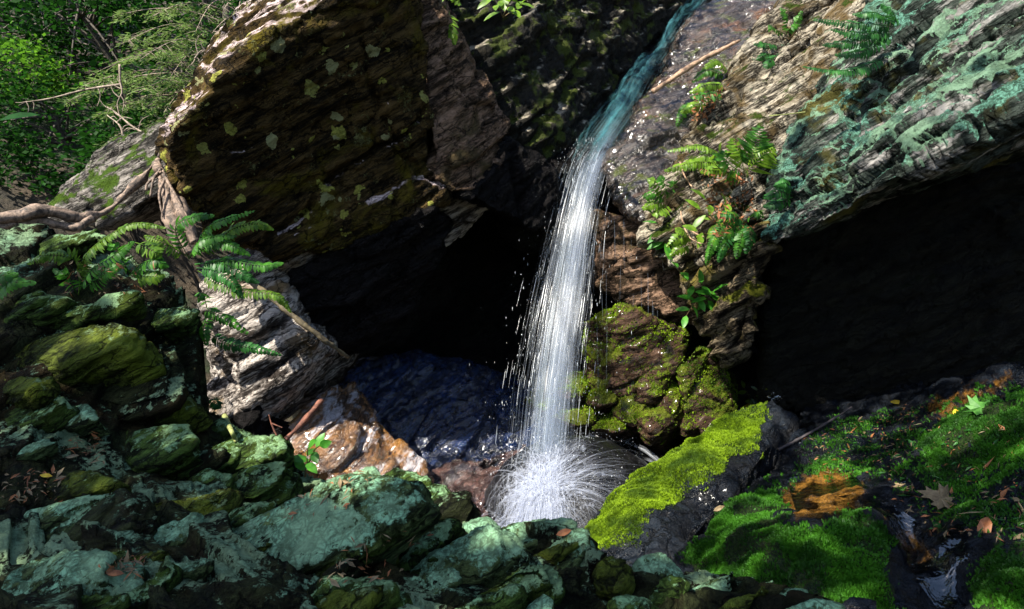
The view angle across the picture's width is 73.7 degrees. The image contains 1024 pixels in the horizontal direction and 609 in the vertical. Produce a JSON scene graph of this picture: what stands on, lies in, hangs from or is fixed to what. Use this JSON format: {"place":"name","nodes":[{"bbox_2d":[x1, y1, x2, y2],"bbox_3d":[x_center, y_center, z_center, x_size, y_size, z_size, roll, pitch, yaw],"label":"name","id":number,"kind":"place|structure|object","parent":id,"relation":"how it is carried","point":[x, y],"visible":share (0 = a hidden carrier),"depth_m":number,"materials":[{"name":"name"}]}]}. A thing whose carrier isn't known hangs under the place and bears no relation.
{"place":"outdoors","nodes":[
{"label":"outdoors","id":0,"kind":"place"},
{"bbox_2d":[0,0,292,421],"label":"ground","id":1,"kind":"structure","parent":0,"point":[15,199],"depth_m":7.12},
{"bbox_2d":[0,101,79,193],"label":"shrub","id":2,"kind":"object","parent":1,"relation":"on","point":[22,156],"visible":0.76,"depth_m":6.43,"materials":[{"name":"green plant"}]},
{"bbox_2d":[0,21,102,114],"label":"shrub","id":3,"kind":"object","parent":1,"relation":"on","point":[23,58],"visible":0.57,"depth_m":7.57,"materials":[{"name":"green plant"}]},
{"bbox_2d":[0,50,146,157],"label":"broadleaf tree","id":4,"kind":"object","parent":1,"relation":"on","point":[55,121],"visible":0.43,"depth_m":7.10,"materials":[{"name":"green plant"}]},
{"bbox_2d":[0,0,161,91],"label":"broadleaf tree","id":5,"kind":"object","parent":1,"relation":"on","point":[48,32],"visible":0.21,"depth_m":9.00,"materials":[{"name":"green plant"}]},
{"bbox_2d":[17,144,145,262],"bbox_3d":[-3.673,-0.500,6.050,0.878,1.818,1.064,0,8,0],"label":"shrub","id":6,"kind":"object","parent":1,"relation":"on","point":[77,168],"visible":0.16,"depth_m":5.79,"materials":[{"name":"green plant"}]},
{"bbox_2d":[0,0,209,106],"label":"broadleaf tree","id":7,"kind":"object","parent":1,"relation":"on","point":[97,41],"visible":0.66,"depth_m":8.30,"materials":[{"name":"green plant"}]},
{"bbox_2d":[49,103,201,292],"bbox_3d":[-3.500,-0.750,6.324,1.315,2.209,1.526,0,8,0],"label":"shrub","id":8,"kind":"object","parent":1,"relation":"on","point":[97,138],"visible":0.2,"depth_m":6.04,"materials":[{"name":"green plant"}]},
{"bbox_2d":[61,11,215,152],"bbox_3d":[-3.483,-1.883,7.240,2.113,2.425,1.872,0,8,0],"label":"broadleaf tree","id":9,"kind":"object","parent":1,"relation":"on","point":[134,94],"visible":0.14,"depth_m":6.92,"materials":[{"name":"green plant"}]},
{"bbox_2d":[55,0,233,252],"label":"hemlock tree","id":10,"kind":"object","parent":1,"relation":"on","point":[176,82],"visible":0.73,"depth_m":5.96,"materials":[{"name":"green plant"}]},
{"bbox_2d":[59,0,240,71],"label":"broadleaf tree","id":11,"kind":"object","parent":1,"relation":"on","point":[204,20],"visible":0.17,"depth_m":9.24,"materials":[{"name":"green plant"}]},
{"bbox_2d":[1,260,433,586],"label":"litter","id":12,"kind":"object","parent":1,"relation":"on","point":[334,582],"visible":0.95,"depth_m":1.52,"materials":[{"name":"brown plant"}]},
{"bbox_2d":[197,197,487,420],"bbox_3d":[-1.214,0.089,4.923,2.040,1.881,1.754,-2,8,-17],"label":"undercut rock","id":13,"kind":"object","parent":1,"relation":"on","point":[305,368],"visible":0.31,"depth_m":4.06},
{"bbox_2d":[207,373,239,419],"bbox_3d":[-1.811,0.610,4.327,0.297,0.402,0.743,-4,9,-24],"label":"rock chunk","id":14,"kind":"object","parent":13,"relation":"on","point":[225,390],"visible":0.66,"depth_m":4.09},
{"bbox_2d":[230,406,290,440],"bbox_3d":[-1.574,0.758,4.267,0.373,0.413,0.708,-3,9,-20],"label":"rock chunk","id":15,"kind":"object","parent":13,"relation":"on","point":[251,421],"visible":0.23,"depth_m":4.04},
{"bbox_2d":[242,274,348,358],"bbox_3d":[-1.249,0.087,3.909,0.599,0.524,0.208,-2,8,-13],"label":"tree root","id":16,"kind":"object","parent":13,"relation":"attached to","point":[306,326],"visible":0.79,"depth_m":3.85,"materials":[{"name":"brown wood"}]},
{"bbox_2d":[288,205,453,356],"bbox_3d":[-1.070,-0.133,4.812,1.378,1.160,1.382,0,8,0],"label":"rock shelf","id":17,"kind":"object","parent":13,"relation":"on","point":[360,295],"visible":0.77,"depth_m":4.25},
{"bbox_2d":[155,0,451,261],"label":"boulder","id":18,"kind":"object","parent":17,"relation":"on","point":[301,126],"visible":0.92,"depth_m":3.81,"materials":[{"name":"stone"}]},
{"bbox_2d":[0,153,198,255],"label":"tree root","id":19,"kind":"object","parent":18,"relation":"on","point":[175,205],"visible":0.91,"depth_m":3.59,"materials":[{"name":"brown wood"}]},
{"bbox_2d":[46,119,167,231],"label":"leaning slab","id":20,"kind":"structure","parent":18,"relation":"on","point":[115,166],"depth_m":4.24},
{"bbox_2d":[420,0,510,193],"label":"rock block","id":21,"kind":"object","parent":13,"relation":"on","point":[470,129],"visible":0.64,"depth_m":4.21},
{"bbox_2d":[451,135,564,233],"bbox_3d":[-0.007,-0.821,4.733,0.764,0.651,1.166,0,8,0],"label":"rock wedge","id":22,"kind":"object","parent":13,"relation":"on","point":[520,187],"visible":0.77,"depth_m":4.47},
{"bbox_2d":[0,223,832,608],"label":"stone ledge","id":23,"kind":"object","parent":1,"relation":"on","point":[246,575],"visible":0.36,"depth_m":1.58,"materials":[{"name":"stone"}]},
{"bbox_2d":[0,270,35,299],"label":"fern","id":24,"kind":"object","parent":23,"relation":"on","point":[10,277],"visible":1,"depth_m":2.19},
{"bbox_2d":[3,376,60,409],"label":"ledge stone","id":25,"kind":"object","parent":23,"relation":"on","point":[27,392],"visible":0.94,"depth_m":2.04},
{"bbox_2d":[15,439,57,460],"bbox_3d":[-1.337,0.419,1.858,0.205,0.103,0.066,0,8,0],"label":"schist flake","id":26,"kind":"object","parent":23,"relation":"on","point":[44,449],"visible":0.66,"depth_m":1.84,"materials":[{"name":"stone"}]},
{"bbox_2d":[4,395,79,432],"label":"ledge stone","id":27,"kind":"object","parent":23,"relation":"on","point":[58,413],"visible":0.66,"depth_m":1.99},
{"bbox_2d":[24,492,115,542],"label":"ledge stone","id":28,"kind":"object","parent":23,"relation":"on","point":[57,518],"visible":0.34,"depth_m":1.57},
{"bbox_2d":[1,548,150,595],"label":"ledge stone","id":29,"kind":"object","parent":23,"relation":"on","point":[63,571],"visible":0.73,"depth_m":1.25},
{"bbox_2d":[4,290,147,330],"bbox_3d":[-1.537,0.037,2.348,0.674,0.195,0.134,2,8,13],"label":"ledge stone","id":30,"kind":"object","parent":23,"relation":"on","point":[129,306],"visible":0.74,"depth_m":2.28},
{"bbox_2d":[11,289,84,329],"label":"ledge stone","id":31,"kind":"object","parent":30,"relation":"on","point":[54,306],"visible":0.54,"depth_m":2.31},
{"bbox_2d":[37,229,115,256],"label":"ledge stone","id":32,"kind":"object","parent":23,"relation":"on","point":[83,242],"visible":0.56,"depth_m":2.57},
{"bbox_2d":[64,404,109,439],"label":"ledge stone","id":33,"kind":"object","parent":23,"relation":"on","point":[84,422],"visible":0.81,"depth_m":1.97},
{"bbox_2d":[46,470,131,501],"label":"ledge stone","id":34,"kind":"object","parent":23,"relation":"on","point":[73,484],"visible":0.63,"depth_m":1.70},
{"bbox_2d":[26,222,166,294],"bbox_3d":[-1.405,-0.154,2.348,0.478,0.259,0.127,0,8,0],"label":"fern","id":35,"kind":"object","parent":23,"relation":"on","point":[58,259],"visible":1,"depth_m":2.31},
{"bbox_2d":[81,593,130,608],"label":"schist flake","id":36,"kind":"object","parent":23,"relation":"on","point":[118,601],"visible":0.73,"depth_m":1.17,"materials":[{"name":"stone"}]},
{"bbox_2d":[67,488,161,545],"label":"ledge stone","id":37,"kind":"object","parent":23,"relation":"on","point":[122,509],"visible":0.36,"depth_m":1.53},
{"bbox_2d":[153,488,244,515],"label":"ledge stone","id":38,"kind":"object","parent":37,"relation":"on","point":[228,500],"visible":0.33,"depth_m":1.65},
{"bbox_2d":[107,242,168,287],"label":"fern","id":39,"kind":"object","parent":23,"relation":"on","point":[158,261],"visible":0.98,"depth_m":2.31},
{"bbox_2d":[101,345,188,421],"bbox_3d":[-1.241,0.256,2.261,0.605,0.227,0.273,4,9,29],"label":"ledge stone","id":40,"kind":"object","parent":23,"relation":"on","point":[166,395],"visible":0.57,"depth_m":2.12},
{"bbox_2d":[15,322,165,386],"bbox_3d":[-1.444,0.192,2.257,0.715,0.286,0.231,3,8,19],"label":"ledge stone","id":41,"kind":"object","parent":40,"relation":"on","point":[111,354],"visible":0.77,"depth_m":2.15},
{"bbox_2d":[129,550,168,561],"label":"schist flake","id":42,"kind":"object","parent":23,"relation":"on","point":[160,555],"visible":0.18,"depth_m":1.34,"materials":[{"name":"green stone"}]},
{"bbox_2d":[155,558,214,581],"bbox_3d":[-0.689,0.526,1.301,0.268,0.102,0.047,1,8,10],"label":"schist flake","id":43,"kind":"object","parent":42,"relation":"on","point":[201,568],"visible":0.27,"depth_m":1.27,"materials":[{"name":"stone"}]},
{"bbox_2d":[126,556,182,608],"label":"schist flake","id":44,"kind":"object","parent":23,"relation":"on","point":[169,576],"visible":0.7,"depth_m":1.23,"materials":[{"name":"stone"}]},
{"bbox_2d":[125,424,202,480],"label":"ledge stone","id":45,"kind":"object","parent":23,"relation":"on","point":[171,451],"visible":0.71,"depth_m":1.93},
{"bbox_2d":[153,512,204,545],"bbox_3d":[-0.762,0.522,1.510,0.169,0.101,0.100,0,8,0],"label":"schist flake","id":46,"kind":"object","parent":23,"relation":"on","point":[173,533],"visible":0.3,"depth_m":1.50,"materials":[{"name":"stone"}]},
{"bbox_2d":[154,395,212,434],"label":"ledge stone","id":47,"kind":"object","parent":23,"relation":"on","point":[194,415],"visible":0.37,"depth_m":2.16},
{"bbox_2d":[175,327,204,405],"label":"ledge stone","id":48,"kind":"object","parent":47,"relation":"on","point":[188,351],"visible":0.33,"depth_m":2.39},
{"bbox_2d":[151,307,200,343],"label":"ledge stone","id":49,"kind":"object","parent":48,"relation":"on","point":[174,324],"visible":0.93,"depth_m":2.38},
{"bbox_2d":[195,292,280,409],"bbox_3d":[-1.026,0.170,2.493,0.354,0.424,0.136,3,9,22],"label":"fern","id":50,"kind":"object","parent":48,"relation":"on","point":[207,337],"visible":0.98,"depth_m":2.49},
{"bbox_2d":[180,447,230,480],"bbox_3d":[-0.931,0.466,1.990,0.248,0.122,0.105,4,9,29],"label":"schist flake","id":51,"kind":"object","parent":23,"relation":"on","point":[216,459],"visible":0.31,"depth_m":1.94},
{"bbox_2d":[144,210,273,258],"bbox_3d":[-1.083,-0.251,2.478,0.466,0.184,0.126,0,8,0],"label":"fern","id":52,"kind":"object","parent":23,"relation":"on","point":[207,242],"visible":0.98,"depth_m":2.44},
{"bbox_2d":[189,468,238,489],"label":"ledge stone","id":53,"kind":"object","parent":23,"relation":"on","point":[207,476],"visible":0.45,"depth_m":1.86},
{"bbox_2d":[195,256,291,312],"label":"fern","id":54,"kind":"object","parent":23,"relation":"on","point":[219,267],"visible":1,"depth_m":2.44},
{"bbox_2d":[211,434,296,472],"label":"ledge stone","id":55,"kind":"object","parent":23,"relation":"on","point":[259,449],"visible":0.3,"depth_m":2.05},
{"bbox_2d":[232,461,304,505],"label":"ledge stone","id":56,"kind":"object","parent":23,"relation":"on","point":[279,483],"visible":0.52,"depth_m":1.88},
{"bbox_2d":[294,433,331,476],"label":"seedling","id":57,"kind":"object","parent":23,"relation":"on","point":[318,441],"visible":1,"depth_m":2.05,"materials":[{"name":"green plant"}]},
{"bbox_2d":[312,595,324,602],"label":"schist flake","id":58,"kind":"object","parent":23,"relation":"on","point":[316,598],"visible":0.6,"depth_m":1.21,"materials":[{"name":"stone"}]},
{"bbox_2d":[315,584,383,608],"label":"schist flake","id":59,"kind":"object","parent":58,"relation":"on","point":[368,597],"visible":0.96,"depth_m":1.19,"materials":[{"name":"green stone"}]},
{"bbox_2d":[234,473,441,577],"bbox_3d":[-0.586,0.591,1.482,0.880,0.424,0.286,0,8,0],"label":"ledge stone","id":60,"kind":"object","parent":23,"relation":"on","point":[305,541],"visible":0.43,"depth_m":1.43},
{"bbox_2d":[396,518,465,572],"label":"ledge stone","id":61,"kind":"object","parent":23,"relation":"on","point":[448,531],"visible":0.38,"depth_m":1.52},
{"bbox_2d":[410,567,461,593],"bbox_3d":[-0.180,0.569,1.338,0.157,0.089,0.077,-2,8,-16],"label":"schist flake","id":62,"kind":"object","parent":23,"relation":"on","point":[448,577],"visible":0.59,"depth_m":1.33,"materials":[{"name":"stone"}]},
{"bbox_2d":[434,490,481,521],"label":"ledge stone","id":63,"kind":"object","parent":23,"relation":"on","point":[460,506],"visible":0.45,"depth_m":1.93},
{"bbox_2d":[409,523,535,588],"bbox_3d":[-0.103,0.594,1.496,0.328,0.224,0.172,0,8,0],"label":"ledge stone","id":64,"kind":"object","parent":23,"relation":"on","point":[489,556],"visible":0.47,"depth_m":1.45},
{"bbox_2d":[455,583,527,608],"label":"schist flake","id":65,"kind":"object","parent":23,"relation":"on","point":[512,596],"visible":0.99,"depth_m":1.25,"materials":[{"name":"stone"}]},
{"bbox_2d":[479,564,565,608],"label":"ledge stone","id":66,"kind":"object","parent":23,"relation":"on","point":[536,581],"visible":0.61,"depth_m":1.31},
{"bbox_2d":[501,517,577,552],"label":"ledge stone","id":67,"kind":"object","parent":23,"relation":"on","point":[518,529],"visible":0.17,"depth_m":1.76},
{"bbox_2d":[533,541,579,565],"bbox_3d":[0.084,0.607,1.612,0.154,0.103,0.059,0,8,0],"label":"schist flake","id":68,"kind":"object","parent":23,"relation":"on","point":[555,554],"visible":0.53,"depth_m":1.59,"materials":[{"name":"green stone"}]},
{"bbox_2d":[549,528,598,569],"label":"ledge stone","id":69,"kind":"object","parent":23,"relation":"on","point":[576,557],"visible":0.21,"depth_m":1.61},
{"bbox_2d":[592,556,635,601],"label":"ledge stone","id":70,"kind":"object","parent":23,"relation":"on","point":[612,576],"visible":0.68,"depth_m":1.47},
{"bbox_2d":[606,594,658,608],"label":"ledge stone","id":71,"kind":"object","parent":23,"relation":"on","point":[627,601],"visible":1,"depth_m":1.31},
{"bbox_2d":[632,552,684,578],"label":"ledge stone","id":72,"kind":"object","parent":23,"relation":"on","point":[662,565],"visible":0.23,"depth_m":1.57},
{"bbox_2d":[647,575,690,605],"bbox_3d":[0.331,0.625,1.463,0.110,0.073,0.054,-5,9,-30],"label":"schist flake","id":73,"kind":"object","parent":23,"relation":"on","point":[669,586],"visible":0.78,"depth_m":1.46,"materials":[{"name":"stone"}]},
{"bbox_2d":[337,349,547,471],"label":"slick slope","id":74,"kind":"structure","parent":1,"relation":"on","point":[434,410],"depth_m":4.83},
{"bbox_2d":[288,381,433,483],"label":"stream slab","id":75,"kind":"structure","parent":74,"relation":"on","point":[351,427],"depth_m":4.21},
{"bbox_2d":[524,388,567,420],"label":"waterfall","id":76,"kind":"structure","parent":74,"relation":"on","point":[555,407],"depth_m":4.91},
{"bbox_2d":[548,403,598,435],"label":"mossy stone","id":77,"kind":"object","parent":74,"relation":"on","point":[573,428],"visible":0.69,"depth_m":4.75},
{"bbox_2d":[549,369,589,403],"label":"mossy stone","id":78,"kind":"object","parent":77,"relation":"on","point":[566,398],"visible":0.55,"depth_m":4.82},
{"bbox_2d":[586,386,619,413],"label":"mossy stone","id":79,"kind":"object","parent":77,"relation":"on","point":[609,397],"visible":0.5,"depth_m":4.64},
{"bbox_2d":[586,412,636,441],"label":"mossy stone","id":80,"kind":"object","parent":77,"relation":"on","point":[622,435],"visible":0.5,"depth_m":4.73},
{"bbox_2d":[612,393,654,434],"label":"mossy stone","id":81,"kind":"object","parent":80,"relation":"on","point":[624,404],"visible":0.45,"depth_m":4.60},
{"bbox_2d":[581,303,690,404],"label":"mossy block","id":82,"kind":"structure","parent":81,"relation":"on","point":[651,358],"depth_m":4.62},
{"bbox_2d":[580,302,691,400],"bbox_3d":[0.935,0.358,5.003,0.890,0.839,0.998,0,8,0],"label":"moss","id":83,"kind":"object","parent":82,"relation":"on","point":[658,391],"visible":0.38,"depth_m":4.62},
{"bbox_2d":[589,209,699,324],"bbox_3d":[1.030,-0.276,5.145,1.026,0.885,1.147,2,8,15],"label":"chockstone","id":84,"kind":"object","parent":82,"relation":"on","point":[646,282],"visible":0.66,"depth_m":4.72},
{"bbox_2d":[292,193,763,463],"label":"cave wall","id":85,"kind":"structure","parent":1,"relation":"on","point":[482,274],"depth_m":5.96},
{"bbox_2d":[547,0,711,239],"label":"chute bed","id":86,"kind":"object","parent":1,"relation":"on","point":[609,119],"visible":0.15,"depth_m":5.32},
{"bbox_2d":[446,0,693,159],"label":"mossy boulder","id":87,"kind":"object","parent":86,"relation":"on","point":[553,70],"visible":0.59,"depth_m":5.13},
{"bbox_2d":[636,406,679,452],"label":"mossy stone","id":88,"kind":"object","parent":1,"relation":"on","point":[652,431],"visible":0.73,"depth_m":4.48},
{"bbox_2d":[677,347,738,436],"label":"mossy rock","id":89,"kind":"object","parent":88,"relation":"on","point":[712,396],"depth_m":4.49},
{"bbox_2d":[676,345,738,436],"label":"moss","id":90,"kind":"object","parent":89,"relation":"on","point":[705,365],"visible":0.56,"depth_m":4.52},
{"bbox_2d":[599,0,776,225],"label":"wet ledge","id":91,"kind":"object","parent":1,"relation":"on","point":[635,157],"visible":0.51,"depth_m":5.11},
{"bbox_2d":[675,59,729,126],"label":"fern","id":92,"kind":"object","parent":91,"relation":"on","point":[710,87],"visible":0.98,"depth_m":4.73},
{"bbox_2d":[588,400,802,567],"bbox_3d":[0.986,0.968,3.702,0.718,0.709,1.978,7,11,41],"label":"mossy rock","id":93,"kind":"object","parent":1,"relation":"on","point":[670,530],"visible":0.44,"depth_m":3.27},
{"bbox_2d":[584,401,772,549],"bbox_3d":[1.014,0.941,3.736,0.669,0.650,1.908,5,10,34],"label":"moss","id":94,"kind":"object","parent":93,"relation":"on","point":[708,449],"visible":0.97,"depth_m":3.45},
{"bbox_2d":[676,220,782,368],"bbox_3d":[1.383,-0.037,4.590,0.749,1.144,1.658,3,9,20],"label":"rock buttress","id":95,"kind":"object","parent":1,"relation":"on","point":[727,325],"visible":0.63,"depth_m":3.91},
{"bbox_2d":[664,255,727,327],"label":"leafy plant","id":96,"kind":"object","parent":95,"relation":"on","point":[704,290],"visible":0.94,"depth_m":3.99,"materials":[{"name":"green plant"}]},
{"bbox_2d":[704,210,764,265],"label":"fern","id":97,"kind":"object","parent":95,"relation":"on","point":[734,234],"visible":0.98,"depth_m":3.67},
{"bbox_2d":[759,0,1023,243],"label":"cliff slab","id":98,"kind":"structure","parent":95,"relation":"on","point":[937,97],"depth_m":3.17,"materials":[{"name":"stone"}]},
{"bbox_2d":[763,178,793,211],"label":"fern","id":99,"kind":"object","parent":98,"relation":"on","point":[781,185],"visible":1,"depth_m":3.54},
{"bbox_2d":[802,3,898,77],"bbox_3d":[1.695,-1.292,3.368,0.604,0.379,0.153,-3,8,-17],"label":"fern","id":100,"kind":"object","parent":98,"relation":"on","point":[880,40],"visible":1,"depth_m":3.37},
{"bbox_2d":[636,0,864,270],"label":"schist rib","id":101,"kind":"object","parent":1,"relation":"on","point":[792,89],"visible":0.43,"depth_m":4.25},
{"bbox_2d":[642,175,677,218],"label":"fern","id":102,"kind":"object","parent":101,"relation":"on","point":[652,181],"visible":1,"depth_m":4.15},
{"bbox_2d":[664,144,726,178],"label":"fern","id":103,"kind":"object","parent":101,"relation":"on","point":[693,163],"visible":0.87,"depth_m":4.06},
{"bbox_2d":[683,189,736,249],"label":"leafy plant","id":104,"kind":"object","parent":101,"relation":"on","point":[697,222],"visible":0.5,"depth_m":3.74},
{"bbox_2d":[691,84,756,236],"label":"litter","id":105,"kind":"object","parent":101,"relation":"on","point":[712,174],"visible":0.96,"depth_m":3.95,"materials":[{"name":"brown plant"}]},
{"bbox_2d":[712,125,778,184],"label":"fern","id":106,"kind":"object","parent":101,"relation":"on","point":[762,148],"visible":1,"depth_m":3.82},
{"bbox_2d":[673,0,837,168],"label":"schist rib","id":107,"kind":"object","parent":1,"relation":"on","point":[748,77],"visible":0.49,"depth_m":4.79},
{"bbox_2d":[674,361,1023,608],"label":"rocky bank","id":108,"kind":"structure","parent":1,"relation":"on","point":[927,570],"depth_m":2.70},
{"bbox_2d":[675,379,1023,608],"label":"moss","id":109,"kind":"object","parent":108,"relation":"on","point":[841,586],"visible":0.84,"depth_m":2.48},
{"bbox_2d":[804,401,1023,541],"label":"litter","id":110,"kind":"object","parent":108,"relation":"on","point":[936,525],"visible":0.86,"depth_m":2.63,"materials":[{"name":"beige plant"}]},
{"bbox_2d":[754,161,1023,417],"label":"overhang wall","id":111,"kind":"structure","parent":1,"relation":"on","point":[926,286],"depth_m":4.09,"materials":[{"name":"stone"}]},
{"bbox_2d":[308,574,356,596],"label":"ledge stone","id":112,"kind":"object","parent":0,"point":[324,586],"visible":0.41,"depth_m":1.24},
{"bbox_2d":[321,555,365,578],"bbox_3d":[-0.366,0.562,1.327,0.179,0.120,0.059,-6,10,-35],"label":"schist flake","id":113,"kind":"object","parent":112,"relation":"on","point":[348,570],"visible":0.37,"depth_m":1.34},
{"bbox_2d":[345,576,412,608],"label":"ledge stone","id":114,"kind":"object","parent":112,"relation":"on","point":[393,596],"visible":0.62,"depth_m":1.22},
{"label":"water","id":115,"kind":"structure","parent":0,"visible":0},
{"bbox_2d":[431,444,525,524],"bbox_3d":[-0.158,1.314,4.285,0.742,0.649,0.669,-2,8,-13],"label":"red wet rock","id":116,"kind":"object","parent":115,"relation":"in","point":[471,476],"visible":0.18,"depth_m":4.39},
{"bbox_2d":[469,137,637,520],"bbox_3d":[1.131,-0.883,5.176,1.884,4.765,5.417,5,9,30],"label":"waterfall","id":117,"kind":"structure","parent":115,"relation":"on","point":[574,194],"depth_m":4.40,"materials":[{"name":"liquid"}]},
{"bbox_2d":[484,435,646,528],"bbox_3d":[0.387,1.209,4.254,1.126,0.702,1.005,0,8,0],"label":"water splash","id":118,"kind":"object","parent":115,"relation":"in","point":[601,470],"visible":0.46,"depth_m":3.97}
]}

